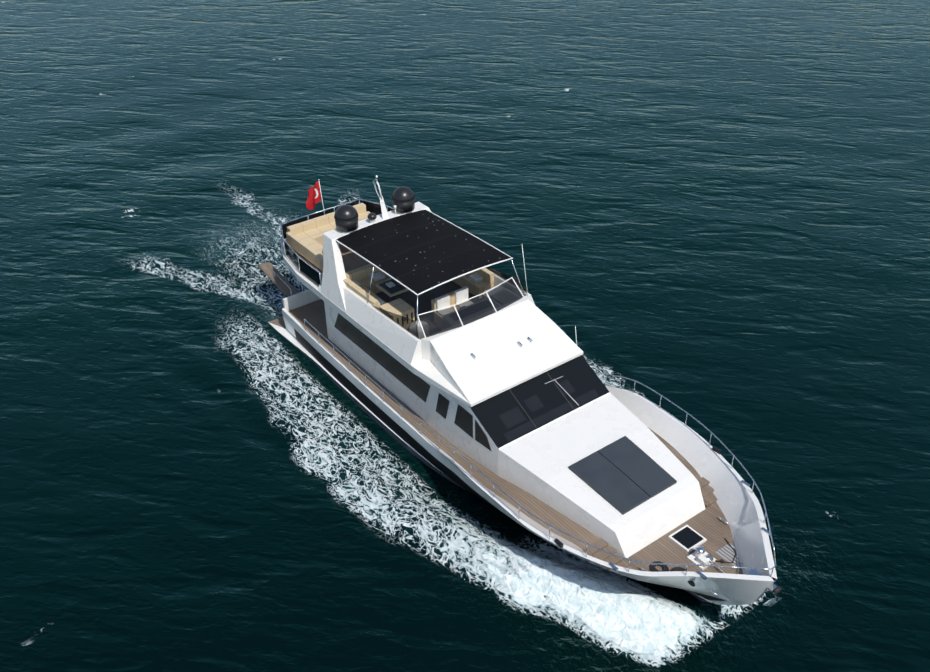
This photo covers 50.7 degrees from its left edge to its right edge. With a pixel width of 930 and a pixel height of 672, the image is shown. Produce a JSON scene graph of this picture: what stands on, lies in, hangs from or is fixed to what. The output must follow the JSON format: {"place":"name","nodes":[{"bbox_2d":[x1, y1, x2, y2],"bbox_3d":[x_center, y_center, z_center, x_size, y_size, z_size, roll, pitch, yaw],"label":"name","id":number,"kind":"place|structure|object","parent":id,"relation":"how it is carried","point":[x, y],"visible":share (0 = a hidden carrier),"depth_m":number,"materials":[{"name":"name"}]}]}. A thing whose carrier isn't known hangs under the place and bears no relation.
{"place":"outdoors","nodes":[
{"label":"outdoors","id":0,"kind":"place"},
{"bbox_2d":[0,0,929,671],"bbox_3d":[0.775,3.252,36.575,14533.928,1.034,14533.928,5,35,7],"label":"sea","id":1,"kind":"structure","parent":0,"point":[712,216],"depth_m":43.65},
{"bbox_2d":[258,175,781,605],"bbox_3d":[0.700,0.612,34.888,7.422,8.460,26.030,-23,39,-30],"label":"yacht","id":2,"kind":"object","parent":1,"relation":"on","point":[423,333],"visible":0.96,"depth_m":33.22,"materials":[{"name":"white plastic"}]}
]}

